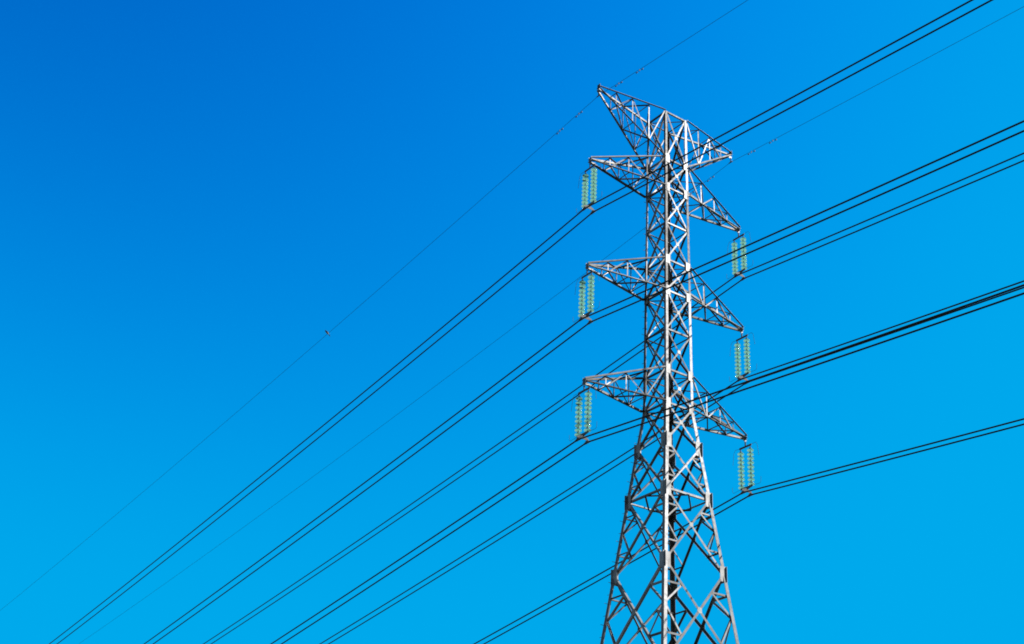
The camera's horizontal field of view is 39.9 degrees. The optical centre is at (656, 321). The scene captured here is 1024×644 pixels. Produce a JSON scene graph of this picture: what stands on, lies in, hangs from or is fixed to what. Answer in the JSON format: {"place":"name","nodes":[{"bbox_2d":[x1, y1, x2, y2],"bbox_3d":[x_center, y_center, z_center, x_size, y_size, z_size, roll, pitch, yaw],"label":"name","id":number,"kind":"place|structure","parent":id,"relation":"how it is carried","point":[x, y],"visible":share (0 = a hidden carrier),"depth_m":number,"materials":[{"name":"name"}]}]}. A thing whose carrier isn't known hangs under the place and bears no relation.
{"place":"outdoors","nodes":[
{"label":"outdoors","id":0,"kind":"place"},
{"bbox_2d":[0,0,1023,643],"label":"sky","id":1,"kind":"structure","parent":0,"point":[193,193],"materials":[{"name":"blue"}]},
{"label":"ground","id":2,"kind":"structure","parent":0,"visible":0},
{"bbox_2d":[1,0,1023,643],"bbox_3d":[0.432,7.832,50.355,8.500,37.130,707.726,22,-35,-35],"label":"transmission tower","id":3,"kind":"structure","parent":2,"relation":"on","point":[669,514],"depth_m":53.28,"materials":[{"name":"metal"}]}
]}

